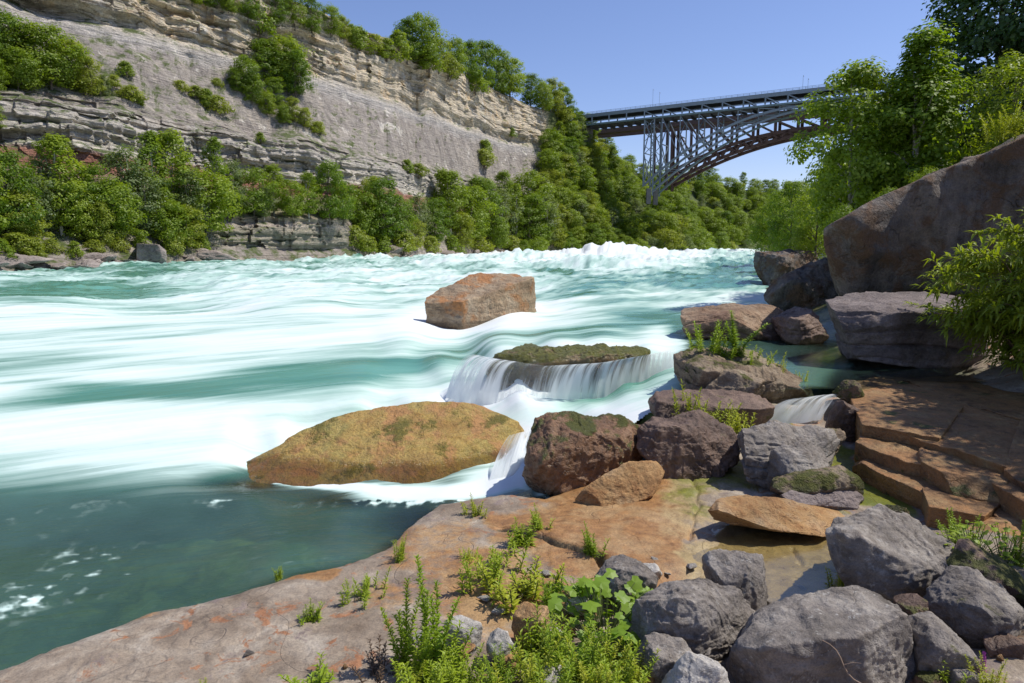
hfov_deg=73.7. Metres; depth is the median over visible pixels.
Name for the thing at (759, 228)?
broadleaf tree
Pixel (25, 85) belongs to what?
broadleaf tree
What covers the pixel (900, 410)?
ledge slab
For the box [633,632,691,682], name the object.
grey stone
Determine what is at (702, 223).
oval tree
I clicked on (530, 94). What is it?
broadleaf tree
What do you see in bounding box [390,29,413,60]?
shrub
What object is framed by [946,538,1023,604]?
dark stone
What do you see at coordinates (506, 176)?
oval tree
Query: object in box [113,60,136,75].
shrub
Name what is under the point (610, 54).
sky
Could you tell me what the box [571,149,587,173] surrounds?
grey green tree
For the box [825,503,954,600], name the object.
grey boulder
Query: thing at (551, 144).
broadleaf tree
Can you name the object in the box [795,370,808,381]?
weed tuft
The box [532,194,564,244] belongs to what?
grey green tree
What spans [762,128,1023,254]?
hillside
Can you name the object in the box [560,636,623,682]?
weed clump
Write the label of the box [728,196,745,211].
broadleaf tree
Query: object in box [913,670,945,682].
loose stone
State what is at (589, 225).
broadleaf tree
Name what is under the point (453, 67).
shrub
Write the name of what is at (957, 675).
loose stone
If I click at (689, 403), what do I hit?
weed tuft
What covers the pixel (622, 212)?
broadleaf tree
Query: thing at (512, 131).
shrub
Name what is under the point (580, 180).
broadleaf tree
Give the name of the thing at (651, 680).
loose stone
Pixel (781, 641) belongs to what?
grey boulder
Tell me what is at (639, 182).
oval tree
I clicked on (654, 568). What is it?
loose stone
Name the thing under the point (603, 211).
broadleaf tree
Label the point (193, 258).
shore rock
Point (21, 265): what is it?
shore rock
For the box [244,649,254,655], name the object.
pebble
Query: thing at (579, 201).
broadleaf tree
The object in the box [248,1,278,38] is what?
shrub
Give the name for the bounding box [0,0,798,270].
gorge cliff
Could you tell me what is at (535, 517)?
weed tuft
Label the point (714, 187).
broadleaf tree
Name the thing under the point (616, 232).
broadleaf tree
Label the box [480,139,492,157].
shrub
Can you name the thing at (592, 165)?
light tree
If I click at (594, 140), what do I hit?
light tree
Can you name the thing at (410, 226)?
broadleaf tree
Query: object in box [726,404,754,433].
weed tuft
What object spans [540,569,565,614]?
weed tuft
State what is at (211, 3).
broadleaf tree
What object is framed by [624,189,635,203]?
grey green tree
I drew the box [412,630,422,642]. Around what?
pebble
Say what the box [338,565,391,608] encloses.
sprawling weed
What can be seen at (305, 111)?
light tree
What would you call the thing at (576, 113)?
broadleaf tree
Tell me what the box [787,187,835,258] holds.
broadleaf tree
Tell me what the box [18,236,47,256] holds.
shrub
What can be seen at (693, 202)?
broadleaf tree
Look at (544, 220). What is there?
broadleaf tree
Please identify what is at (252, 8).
broadleaf tree
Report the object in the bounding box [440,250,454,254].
shore rock
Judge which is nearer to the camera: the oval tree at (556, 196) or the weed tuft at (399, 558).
the weed tuft at (399, 558)
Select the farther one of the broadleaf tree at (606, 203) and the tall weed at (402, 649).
the broadleaf tree at (606, 203)
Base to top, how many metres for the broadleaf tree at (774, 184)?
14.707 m
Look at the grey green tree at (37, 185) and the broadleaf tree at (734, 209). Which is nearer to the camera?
the grey green tree at (37, 185)
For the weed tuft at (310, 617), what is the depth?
6.59 m
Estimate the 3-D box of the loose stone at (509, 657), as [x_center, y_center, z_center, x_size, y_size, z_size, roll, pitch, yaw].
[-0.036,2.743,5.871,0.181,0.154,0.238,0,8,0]
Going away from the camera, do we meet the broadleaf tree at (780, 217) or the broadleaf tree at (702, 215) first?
the broadleaf tree at (780, 217)
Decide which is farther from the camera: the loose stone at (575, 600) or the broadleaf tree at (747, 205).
the broadleaf tree at (747, 205)
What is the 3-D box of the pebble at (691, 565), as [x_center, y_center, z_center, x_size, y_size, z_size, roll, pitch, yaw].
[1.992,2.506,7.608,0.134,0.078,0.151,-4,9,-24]
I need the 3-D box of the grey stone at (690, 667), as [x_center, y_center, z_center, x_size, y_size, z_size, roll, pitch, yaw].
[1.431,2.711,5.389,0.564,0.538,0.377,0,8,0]
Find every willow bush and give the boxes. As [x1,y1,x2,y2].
[903,210,1023,381]
[961,265,1023,347]
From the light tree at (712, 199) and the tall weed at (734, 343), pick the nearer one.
the tall weed at (734, 343)
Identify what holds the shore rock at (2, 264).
on the gorge cliff
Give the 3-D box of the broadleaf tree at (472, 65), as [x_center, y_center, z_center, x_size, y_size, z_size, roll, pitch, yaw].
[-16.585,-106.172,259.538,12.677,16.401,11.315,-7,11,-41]
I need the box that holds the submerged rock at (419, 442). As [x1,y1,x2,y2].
[197,401,525,533]
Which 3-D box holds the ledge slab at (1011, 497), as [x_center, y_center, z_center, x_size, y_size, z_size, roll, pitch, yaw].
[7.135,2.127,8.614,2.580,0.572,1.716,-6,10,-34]
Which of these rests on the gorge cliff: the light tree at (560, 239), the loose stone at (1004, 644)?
the light tree at (560, 239)
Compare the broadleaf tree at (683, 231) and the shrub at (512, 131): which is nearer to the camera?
the shrub at (512, 131)
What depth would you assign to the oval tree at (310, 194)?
135.11 m
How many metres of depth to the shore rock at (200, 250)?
110.01 m
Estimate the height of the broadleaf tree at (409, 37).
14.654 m
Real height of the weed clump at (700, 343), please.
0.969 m
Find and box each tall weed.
[380,578,425,673]
[392,589,431,681]
[413,554,459,671]
[724,310,767,357]
[1010,520,1023,567]
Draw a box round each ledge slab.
[849,376,963,444]
[852,459,931,508]
[854,436,920,477]
[903,375,1023,420]
[909,401,1019,472]
[917,447,1008,502]
[920,485,999,528]
[992,481,1023,520]
[993,508,1023,529]
[1004,419,1023,490]
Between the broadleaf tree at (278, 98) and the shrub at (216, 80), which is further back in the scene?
the broadleaf tree at (278, 98)
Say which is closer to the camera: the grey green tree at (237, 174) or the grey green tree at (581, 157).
the grey green tree at (237, 174)
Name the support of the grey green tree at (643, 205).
on the gorge cliff
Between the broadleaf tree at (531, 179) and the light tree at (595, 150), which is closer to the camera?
the broadleaf tree at (531, 179)
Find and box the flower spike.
[978,651,986,675]
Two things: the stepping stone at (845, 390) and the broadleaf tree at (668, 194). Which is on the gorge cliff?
the broadleaf tree at (668, 194)
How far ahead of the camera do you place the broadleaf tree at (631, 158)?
427.62 m
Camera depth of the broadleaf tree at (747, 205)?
569.15 m
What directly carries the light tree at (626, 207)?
on the gorge cliff
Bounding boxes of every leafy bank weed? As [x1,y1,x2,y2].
[936,520,1014,560]
[974,522,1023,565]
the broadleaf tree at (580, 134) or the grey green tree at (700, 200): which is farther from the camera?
the grey green tree at (700, 200)
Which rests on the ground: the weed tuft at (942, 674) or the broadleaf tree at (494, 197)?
the weed tuft at (942, 674)
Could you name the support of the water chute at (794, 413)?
on the ground
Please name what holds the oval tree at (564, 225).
on the gorge cliff
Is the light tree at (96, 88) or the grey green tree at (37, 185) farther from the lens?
the light tree at (96, 88)
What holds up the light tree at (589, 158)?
on the gorge cliff
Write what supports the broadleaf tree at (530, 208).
on the gorge cliff
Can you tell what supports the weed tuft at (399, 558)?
on the ground
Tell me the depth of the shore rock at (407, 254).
166.10 m
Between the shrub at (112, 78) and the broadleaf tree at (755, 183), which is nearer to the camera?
the shrub at (112, 78)
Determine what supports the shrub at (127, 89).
on the gorge cliff
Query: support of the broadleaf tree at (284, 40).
on the gorge cliff
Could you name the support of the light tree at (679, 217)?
on the gorge cliff
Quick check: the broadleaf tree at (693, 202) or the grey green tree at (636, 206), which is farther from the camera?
the broadleaf tree at (693, 202)
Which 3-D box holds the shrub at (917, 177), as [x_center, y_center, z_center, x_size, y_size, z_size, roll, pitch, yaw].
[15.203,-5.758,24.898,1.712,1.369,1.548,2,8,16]
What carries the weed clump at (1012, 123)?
on the giant slab
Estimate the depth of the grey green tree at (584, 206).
300.23 m
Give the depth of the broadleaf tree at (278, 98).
163.92 m
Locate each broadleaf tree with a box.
[0,5,40,86]
[0,18,68,86]
[0,24,6,78]
[0,46,44,91]
[0,59,10,90]
[0,105,6,128]
[0,147,48,236]
[7,22,94,90]
[46,183,102,239]
[62,162,118,229]
[80,174,149,237]
[142,194,196,244]
[167,164,242,234]
[190,0,206,5]
[200,0,218,9]
[208,188,246,220]
[218,0,241,12]
[226,66,246,91]
[227,54,262,88]
[231,165,282,217]
[238,0,261,22]
[239,72,265,104]
[247,38,282,82]
[258,32,315,79]
[258,89,277,115]
[261,76,284,104]
[265,0,289,25]
[274,47,317,96]
[274,178,311,216]
[275,102,292,123]
[282,0,309,30]
[301,0,324,36]
[303,159,354,224]
[319,2,345,36]
[329,179,357,223]
[344,23,362,47]
[347,187,386,235]
[353,176,408,238]
[377,194,418,239]
[388,15,424,64]
[402,11,449,63]
[417,196,453,241]
[446,34,469,73]
[451,182,497,240]
[456,38,485,84]
[467,177,509,238]
[468,175,490,213]
[469,40,498,85]
[482,214,511,249]
[483,45,513,93]
[489,54,527,99]
[503,192,555,241]
[509,168,556,214]
[519,72,543,105]
[525,235,549,250]
[527,204,556,230]
[529,221,551,245]
[533,81,554,112]
[534,148,567,178]
[538,128,566,154]
[538,138,565,167]
[538,189,559,205]
[554,185,573,209]
[555,86,577,112]
[559,147,578,169]
[559,179,577,192]
[560,121,580,141]
[560,137,579,161]
[561,161,580,185]
[562,238,581,248]
[563,107,583,124]
[563,208,583,231]
[565,125,583,144]
[565,231,574,245]
[566,191,585,215]
[568,179,579,191]
[568,225,587,242]
[572,195,593,219]
[576,173,585,185]
[577,111,586,130]
[578,164,597,190]
[578,232,595,246]
[580,131,590,147]
[582,223,606,244]
[584,205,614,230]
[587,113,600,134]
[590,192,600,207]
[594,149,608,172]
[596,229,606,245]
[598,179,615,197]
[599,199,614,219]
[601,137,615,152]
[601,222,614,238]
[605,231,617,242]
[606,145,620,167]
[606,194,624,214]
[607,155,624,172]
[608,206,628,227]
[609,169,622,182]
[610,227,621,241]
[611,179,628,199]
[613,233,628,242]
[614,186,631,204]
[615,214,650,238]
[618,170,632,188]
[619,160,633,174]
[622,153,638,172]
[623,173,639,191]
[625,183,643,207]
[629,234,641,242]
[632,214,658,234]
[634,238,650,247]
[637,170,654,184]
[638,184,652,203]
[638,208,666,227]
[644,197,675,212]
[651,165,664,180]
[652,210,681,235]
[661,190,673,201]
[662,189,684,212]
[664,176,689,198]
[671,190,689,205]
[676,206,692,219]
[676,227,690,242]
[680,214,703,238]
[682,227,715,249]
[688,166,705,185]
[688,204,701,216]
[689,199,696,209]
[689,212,698,220]
[693,180,709,197]
[697,206,715,229]
[702,165,718,182]
[702,180,724,200]
[705,216,732,236]
[706,174,724,190]
[709,208,724,224]
[712,231,731,248]
[713,188,728,205]
[716,210,737,232]
[719,176,740,194]
[721,196,735,211]
[725,225,743,244]
[726,193,736,203]
[727,206,744,221]
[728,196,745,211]
[729,183,746,200]
[729,211,749,230]
[737,223,753,244]
[742,199,751,208]
[743,217,757,233]
[745,196,795,253]
[746,186,758,199]
[747,178,765,191]
[747,210,760,223]
[749,195,766,211]
[757,193,770,204]
[759,179,771,193]
[764,180,815,250]
[766,178,779,190]
[774,205,823,258]
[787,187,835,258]
[791,152,855,238]
[899,0,1023,159]
[905,72,1008,178]
[953,49,1023,156]
[985,0,1023,129]
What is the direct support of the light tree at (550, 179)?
on the gorge cliff
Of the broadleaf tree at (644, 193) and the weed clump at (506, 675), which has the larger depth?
the broadleaf tree at (644, 193)
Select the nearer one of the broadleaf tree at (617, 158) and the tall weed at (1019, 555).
the tall weed at (1019, 555)
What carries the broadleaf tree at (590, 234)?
on the gorge cliff
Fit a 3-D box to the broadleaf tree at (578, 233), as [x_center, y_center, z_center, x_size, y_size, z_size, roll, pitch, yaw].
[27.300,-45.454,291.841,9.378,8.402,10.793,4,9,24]
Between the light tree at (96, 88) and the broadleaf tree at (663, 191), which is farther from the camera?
the broadleaf tree at (663, 191)
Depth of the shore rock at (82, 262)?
86.76 m
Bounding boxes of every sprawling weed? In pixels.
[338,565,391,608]
[456,536,532,606]
[689,335,746,360]
[735,345,776,365]
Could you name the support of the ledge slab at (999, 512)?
on the ground
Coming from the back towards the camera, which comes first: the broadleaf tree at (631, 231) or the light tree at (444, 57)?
the broadleaf tree at (631, 231)
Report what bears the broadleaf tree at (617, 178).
on the gorge cliff
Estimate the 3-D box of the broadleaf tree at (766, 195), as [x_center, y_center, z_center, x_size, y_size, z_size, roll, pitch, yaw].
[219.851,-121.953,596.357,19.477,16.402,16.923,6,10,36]
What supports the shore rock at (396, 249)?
on the gorge cliff
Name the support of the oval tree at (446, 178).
on the gorge cliff
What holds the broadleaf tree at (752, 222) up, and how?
on the gorge cliff
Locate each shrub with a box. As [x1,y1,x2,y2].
[0,239,18,259]
[1,232,43,253]
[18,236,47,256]
[40,239,66,254]
[64,241,84,258]
[80,239,108,252]
[108,74,121,86]
[109,236,131,252]
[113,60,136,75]
[114,84,148,101]
[130,91,145,105]
[130,230,151,246]
[163,237,185,255]
[172,80,192,91]
[187,85,208,99]
[192,232,212,249]
[199,88,219,108]
[199,94,235,114]
[211,77,224,87]
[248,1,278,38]
[254,132,266,143]
[310,120,326,134]
[348,225,369,248]
[350,24,377,54]
[358,236,377,253]
[365,33,383,54]
[373,234,392,252]
[377,37,402,62]
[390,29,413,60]
[390,231,418,252]
[402,159,414,173]
[412,163,430,178]
[417,44,445,72]
[422,235,441,253]
[444,55,466,81]
[445,235,466,253]
[469,70,492,94]
[471,236,494,252]
[477,148,497,168]
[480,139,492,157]
[503,235,524,250]
[509,127,518,137]
[820,203,854,236]
[865,186,895,201]
[906,165,938,182]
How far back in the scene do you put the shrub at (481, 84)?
263.67 m
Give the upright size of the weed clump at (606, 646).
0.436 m
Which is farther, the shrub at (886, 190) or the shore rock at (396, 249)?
the shore rock at (396, 249)
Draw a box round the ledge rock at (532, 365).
[486,343,650,423]
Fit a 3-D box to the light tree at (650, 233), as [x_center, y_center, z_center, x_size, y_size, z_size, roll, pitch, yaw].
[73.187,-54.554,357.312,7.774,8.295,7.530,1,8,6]
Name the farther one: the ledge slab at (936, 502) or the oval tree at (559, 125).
the oval tree at (559, 125)
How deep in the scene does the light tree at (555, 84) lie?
323.87 m
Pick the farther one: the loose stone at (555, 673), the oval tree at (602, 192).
the oval tree at (602, 192)
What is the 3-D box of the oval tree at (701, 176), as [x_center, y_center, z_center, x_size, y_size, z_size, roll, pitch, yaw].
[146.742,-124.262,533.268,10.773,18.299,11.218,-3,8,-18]
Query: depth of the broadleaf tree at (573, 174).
314.47 m
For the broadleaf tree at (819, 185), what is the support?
on the hillside
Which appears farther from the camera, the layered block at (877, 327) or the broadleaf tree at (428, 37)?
the broadleaf tree at (428, 37)
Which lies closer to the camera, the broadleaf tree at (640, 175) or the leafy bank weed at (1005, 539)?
the leafy bank weed at (1005, 539)
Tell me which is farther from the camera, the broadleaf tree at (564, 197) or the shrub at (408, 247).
the broadleaf tree at (564, 197)
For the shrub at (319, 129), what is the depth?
168.48 m
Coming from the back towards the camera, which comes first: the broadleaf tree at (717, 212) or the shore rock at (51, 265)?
the broadleaf tree at (717, 212)
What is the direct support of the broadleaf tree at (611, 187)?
on the gorge cliff
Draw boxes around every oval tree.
[0,161,13,229]
[12,133,93,235]
[148,128,199,219]
[258,163,286,215]
[293,171,322,221]
[430,168,454,208]
[432,169,472,234]
[493,169,513,219]
[518,239,530,250]
[548,192,561,210]
[553,121,565,135]
[559,223,567,233]
[598,190,606,206]
[604,169,615,192]
[614,215,624,233]
[621,235,633,243]
[624,202,635,215]
[632,178,643,195]
[672,211,688,235]
[677,197,688,213]
[693,172,706,190]
[696,222,705,236]
[706,236,717,248]
[739,172,747,185]
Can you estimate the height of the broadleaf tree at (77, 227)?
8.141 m
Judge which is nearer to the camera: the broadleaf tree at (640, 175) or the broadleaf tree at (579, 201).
the broadleaf tree at (579, 201)
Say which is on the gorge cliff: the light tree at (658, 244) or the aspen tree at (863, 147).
the light tree at (658, 244)
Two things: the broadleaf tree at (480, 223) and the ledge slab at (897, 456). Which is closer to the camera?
the ledge slab at (897, 456)
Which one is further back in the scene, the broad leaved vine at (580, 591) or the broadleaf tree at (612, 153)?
the broadleaf tree at (612, 153)
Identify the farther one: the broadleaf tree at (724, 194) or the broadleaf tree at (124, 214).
the broadleaf tree at (724, 194)
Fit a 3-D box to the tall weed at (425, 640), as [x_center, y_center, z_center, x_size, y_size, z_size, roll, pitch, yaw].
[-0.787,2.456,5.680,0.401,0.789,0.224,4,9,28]
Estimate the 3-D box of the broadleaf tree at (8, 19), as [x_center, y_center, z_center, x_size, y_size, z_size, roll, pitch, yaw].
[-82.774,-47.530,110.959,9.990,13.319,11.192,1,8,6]
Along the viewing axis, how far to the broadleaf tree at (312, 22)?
180.56 m
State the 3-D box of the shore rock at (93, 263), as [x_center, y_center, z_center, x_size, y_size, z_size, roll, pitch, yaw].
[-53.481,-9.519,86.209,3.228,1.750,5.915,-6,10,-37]
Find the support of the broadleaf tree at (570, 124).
on the gorge cliff
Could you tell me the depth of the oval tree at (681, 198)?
452.48 m
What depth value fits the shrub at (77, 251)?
87.16 m
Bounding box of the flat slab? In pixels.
[708,495,844,536]
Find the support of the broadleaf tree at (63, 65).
on the gorge cliff
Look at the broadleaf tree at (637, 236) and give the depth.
329.83 m
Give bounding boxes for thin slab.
[780,490,863,509]
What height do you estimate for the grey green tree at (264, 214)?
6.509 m
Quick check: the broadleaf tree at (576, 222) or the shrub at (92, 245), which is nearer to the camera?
the shrub at (92, 245)
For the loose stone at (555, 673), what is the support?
on the ground
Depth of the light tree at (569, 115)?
330.17 m
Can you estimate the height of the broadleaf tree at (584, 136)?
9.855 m
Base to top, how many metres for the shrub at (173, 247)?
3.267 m
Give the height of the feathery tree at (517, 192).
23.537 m
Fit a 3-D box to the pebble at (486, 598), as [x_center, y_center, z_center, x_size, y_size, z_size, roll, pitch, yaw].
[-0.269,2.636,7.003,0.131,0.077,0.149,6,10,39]
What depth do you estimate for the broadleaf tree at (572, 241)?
266.35 m
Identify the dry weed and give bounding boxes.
[349,634,402,682]
[494,580,523,604]
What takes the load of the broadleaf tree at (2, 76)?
on the gorge cliff
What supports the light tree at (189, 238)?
on the gorge cliff
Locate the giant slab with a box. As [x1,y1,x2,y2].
[823,134,1023,296]
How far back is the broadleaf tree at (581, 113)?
348.78 m
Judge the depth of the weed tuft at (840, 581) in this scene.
7.35 m
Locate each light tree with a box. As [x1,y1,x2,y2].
[0,188,57,242]
[45,39,96,90]
[72,55,106,95]
[75,200,125,245]
[162,204,207,249]
[280,96,301,121]
[297,107,315,127]
[336,15,351,38]
[358,175,381,215]
[403,219,427,249]
[432,38,453,73]
[449,211,477,249]
[533,171,554,191]
[534,172,557,193]
[537,168,565,193]
[542,77,566,111]
[545,218,567,246]
[551,89,567,117]
[554,202,567,223]
[555,153,579,179]
[555,232,566,248]
[557,108,580,134]
[558,210,573,232]
[577,147,588,160]
[580,189,600,212]
[582,146,594,166]
[582,205,601,226]
[585,159,600,175]
[586,145,603,166]
[587,134,602,148]
[589,163,609,190]
[593,141,610,159]
[596,138,609,151]
[619,201,630,216]
[636,163,649,178]
[640,232,651,240]
[647,229,656,241]
[650,241,666,248]
[652,221,671,243]
[653,228,686,249]
[661,213,691,237]
[662,237,687,249]
[683,172,694,191]
[705,197,720,208]
[725,241,737,248]
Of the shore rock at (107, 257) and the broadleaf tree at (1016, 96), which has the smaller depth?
the broadleaf tree at (1016, 96)
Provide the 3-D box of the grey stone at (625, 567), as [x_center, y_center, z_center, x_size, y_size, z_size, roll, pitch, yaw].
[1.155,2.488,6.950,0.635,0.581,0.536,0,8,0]
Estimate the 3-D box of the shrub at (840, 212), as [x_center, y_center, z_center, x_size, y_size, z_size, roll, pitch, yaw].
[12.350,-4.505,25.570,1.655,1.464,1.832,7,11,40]
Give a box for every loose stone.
[444,615,482,655]
[458,642,475,658]
[486,628,514,662]
[500,651,517,672]
[511,602,550,647]
[538,665,562,682]
[556,618,575,634]
[565,596,586,615]
[637,669,654,682]
[644,563,661,577]
[704,647,711,656]
[885,504,909,514]
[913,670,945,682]
[949,668,987,682]
[983,632,1023,659]
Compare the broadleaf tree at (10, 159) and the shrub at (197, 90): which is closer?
the broadleaf tree at (10, 159)
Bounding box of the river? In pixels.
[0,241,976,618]
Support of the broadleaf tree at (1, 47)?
on the gorge cliff
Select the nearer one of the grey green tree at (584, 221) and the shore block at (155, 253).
the shore block at (155, 253)
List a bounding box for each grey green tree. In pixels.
[8,170,57,234]
[24,154,68,231]
[96,144,170,227]
[98,73,112,95]
[114,165,179,237]
[172,166,211,233]
[220,158,250,209]
[253,185,275,219]
[406,192,438,238]
[489,188,524,240]
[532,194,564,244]
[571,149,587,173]
[571,200,588,225]
[575,116,586,138]
[576,218,586,231]
[606,207,623,230]
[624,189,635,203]
[631,198,647,214]
[638,203,646,213]
[644,236,658,247]
[681,234,702,248]
[696,194,706,207]
[711,200,723,216]
[741,240,754,248]
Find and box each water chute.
[489,429,529,480]
[770,394,835,423]
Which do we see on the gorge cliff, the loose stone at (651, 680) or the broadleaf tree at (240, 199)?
the broadleaf tree at (240, 199)
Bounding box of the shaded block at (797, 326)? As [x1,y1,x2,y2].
[772,307,828,350]
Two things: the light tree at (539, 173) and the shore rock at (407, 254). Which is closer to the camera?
the shore rock at (407, 254)
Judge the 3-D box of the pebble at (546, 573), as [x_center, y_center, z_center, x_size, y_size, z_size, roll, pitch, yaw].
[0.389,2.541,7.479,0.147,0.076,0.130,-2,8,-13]
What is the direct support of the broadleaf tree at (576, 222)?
on the gorge cliff
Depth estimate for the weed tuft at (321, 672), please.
5.49 m
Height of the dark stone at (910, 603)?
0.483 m
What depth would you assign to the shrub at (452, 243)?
207.23 m
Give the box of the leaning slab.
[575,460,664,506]
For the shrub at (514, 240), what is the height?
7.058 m
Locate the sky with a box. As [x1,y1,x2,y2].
[295,0,1023,191]
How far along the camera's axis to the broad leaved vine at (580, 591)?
6.72 m
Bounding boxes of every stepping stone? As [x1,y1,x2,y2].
[825,400,859,442]
[829,428,845,455]
[832,380,864,401]
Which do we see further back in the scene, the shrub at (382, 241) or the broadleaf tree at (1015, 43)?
the shrub at (382, 241)
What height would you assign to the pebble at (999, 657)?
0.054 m
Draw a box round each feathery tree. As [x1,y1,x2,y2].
[133,130,175,222]
[199,136,233,206]
[506,183,527,236]
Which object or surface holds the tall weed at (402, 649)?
on the ground
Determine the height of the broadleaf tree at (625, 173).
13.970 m
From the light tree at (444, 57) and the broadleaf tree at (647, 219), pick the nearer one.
the light tree at (444, 57)
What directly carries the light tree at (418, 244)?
on the gorge cliff
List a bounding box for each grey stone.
[594,554,658,605]
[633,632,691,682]
[662,651,729,682]
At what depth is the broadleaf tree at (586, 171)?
324.06 m
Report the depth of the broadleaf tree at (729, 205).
531.63 m
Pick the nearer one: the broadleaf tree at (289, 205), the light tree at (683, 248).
the broadleaf tree at (289, 205)
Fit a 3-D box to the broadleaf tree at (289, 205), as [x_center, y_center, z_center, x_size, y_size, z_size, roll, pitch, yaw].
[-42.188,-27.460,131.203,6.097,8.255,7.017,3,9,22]
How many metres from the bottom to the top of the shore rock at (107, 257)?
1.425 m
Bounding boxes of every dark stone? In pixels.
[893,593,928,614]
[907,611,980,682]
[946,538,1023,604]
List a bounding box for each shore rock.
[0,252,54,267]
[0,261,9,267]
[17,262,32,268]
[45,262,67,267]
[49,265,100,269]
[75,259,102,264]
[83,252,116,259]
[84,259,100,265]
[98,252,116,261]
[184,256,195,261]
[192,248,207,252]
[195,250,236,259]
[389,245,403,252]
[402,252,412,256]
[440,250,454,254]
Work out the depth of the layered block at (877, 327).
15.90 m
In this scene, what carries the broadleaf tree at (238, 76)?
on the gorge cliff
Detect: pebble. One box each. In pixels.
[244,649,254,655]
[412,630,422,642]
[477,595,492,601]
[491,606,505,614]
[541,570,552,576]
[687,563,696,568]
[996,654,1003,660]
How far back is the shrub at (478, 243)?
229.12 m
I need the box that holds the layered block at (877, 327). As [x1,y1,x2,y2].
[825,291,988,375]
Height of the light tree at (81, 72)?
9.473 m
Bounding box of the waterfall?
[446,350,674,405]
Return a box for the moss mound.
[770,465,863,494]
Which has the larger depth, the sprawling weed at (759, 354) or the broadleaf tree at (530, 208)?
the broadleaf tree at (530, 208)
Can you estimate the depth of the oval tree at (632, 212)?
362.81 m
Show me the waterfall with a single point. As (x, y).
(576, 384)
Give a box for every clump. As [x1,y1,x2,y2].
[390,620,477,682]
[395,653,426,682]
[425,633,487,682]
[475,642,518,682]
[490,620,563,682]
[521,661,566,682]
[523,619,606,682]
[542,609,610,672]
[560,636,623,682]
[582,625,632,674]
[584,627,639,676]
[586,618,659,682]
[605,641,659,682]
[685,319,729,358]
[694,394,741,427]
[761,351,787,372]
[937,507,986,545]
[963,651,1009,682]
[980,107,1021,144]
[999,102,1023,135]
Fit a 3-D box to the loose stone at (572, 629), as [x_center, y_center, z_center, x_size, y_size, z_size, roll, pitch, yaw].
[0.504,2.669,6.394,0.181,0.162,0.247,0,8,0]
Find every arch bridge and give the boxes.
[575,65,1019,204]
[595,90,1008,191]
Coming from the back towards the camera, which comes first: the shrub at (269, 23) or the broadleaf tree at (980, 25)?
the shrub at (269, 23)
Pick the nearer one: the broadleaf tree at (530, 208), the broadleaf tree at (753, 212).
the broadleaf tree at (530, 208)
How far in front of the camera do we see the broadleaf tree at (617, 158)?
386.04 m
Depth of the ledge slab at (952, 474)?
9.14 m
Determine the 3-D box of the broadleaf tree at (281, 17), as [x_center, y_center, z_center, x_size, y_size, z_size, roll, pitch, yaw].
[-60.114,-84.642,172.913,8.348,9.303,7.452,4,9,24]
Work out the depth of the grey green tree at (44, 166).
87.93 m
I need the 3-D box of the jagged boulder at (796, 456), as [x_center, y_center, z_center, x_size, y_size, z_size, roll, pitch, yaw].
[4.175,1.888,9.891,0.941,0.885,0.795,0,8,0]
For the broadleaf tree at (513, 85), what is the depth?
294.80 m
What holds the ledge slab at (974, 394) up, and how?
on the ground
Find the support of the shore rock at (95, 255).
on the gorge cliff
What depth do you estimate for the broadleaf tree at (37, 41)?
112.26 m
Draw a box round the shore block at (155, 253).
[136,243,166,263]
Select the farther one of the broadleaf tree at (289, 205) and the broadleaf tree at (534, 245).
the broadleaf tree at (534, 245)
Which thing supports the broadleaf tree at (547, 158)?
on the gorge cliff
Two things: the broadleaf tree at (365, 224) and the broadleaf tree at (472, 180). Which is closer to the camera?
the broadleaf tree at (365, 224)
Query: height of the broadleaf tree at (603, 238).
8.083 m
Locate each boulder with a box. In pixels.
[424,272,536,329]
[522,411,641,498]
[629,577,754,660]
[636,409,740,481]
[648,389,774,428]
[673,345,813,404]
[680,303,785,352]
[702,549,768,611]
[705,369,764,393]
[726,585,915,682]
[737,420,840,488]
[753,249,817,284]
[763,257,837,310]
[765,442,828,494]
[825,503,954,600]
[923,565,1023,648]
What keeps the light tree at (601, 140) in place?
on the gorge cliff
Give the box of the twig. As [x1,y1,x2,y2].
[822,640,861,682]
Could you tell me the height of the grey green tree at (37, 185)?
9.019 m
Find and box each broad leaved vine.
[542,568,652,659]
[551,576,617,618]
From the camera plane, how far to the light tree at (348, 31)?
191.96 m
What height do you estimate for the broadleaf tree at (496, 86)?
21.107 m
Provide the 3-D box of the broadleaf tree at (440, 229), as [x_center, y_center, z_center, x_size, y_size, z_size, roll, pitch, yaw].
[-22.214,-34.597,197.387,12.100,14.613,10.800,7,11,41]
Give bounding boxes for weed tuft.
[272,566,282,582]
[277,652,336,682]
[297,598,324,625]
[393,533,407,563]
[458,546,477,561]
[459,493,486,517]
[470,555,569,619]
[505,516,540,554]
[508,602,576,676]
[529,503,555,529]
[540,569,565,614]
[579,521,609,558]
[672,379,707,414]
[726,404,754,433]
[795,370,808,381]
[824,567,844,587]
[937,660,972,682]
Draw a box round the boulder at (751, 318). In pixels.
[680,303,785,352]
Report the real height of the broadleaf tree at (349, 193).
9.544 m
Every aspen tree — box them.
[783,55,939,231]
[830,94,911,207]
[851,17,982,198]
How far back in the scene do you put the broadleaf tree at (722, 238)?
414.80 m
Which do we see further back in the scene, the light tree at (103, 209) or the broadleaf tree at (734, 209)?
the broadleaf tree at (734, 209)
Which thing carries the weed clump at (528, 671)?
on the ground
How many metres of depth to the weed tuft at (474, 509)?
9.21 m
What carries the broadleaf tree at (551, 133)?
on the gorge cliff
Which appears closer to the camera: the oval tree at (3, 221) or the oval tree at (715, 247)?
the oval tree at (3, 221)
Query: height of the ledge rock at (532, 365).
2.754 m
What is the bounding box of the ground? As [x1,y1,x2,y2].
[0,254,1023,682]

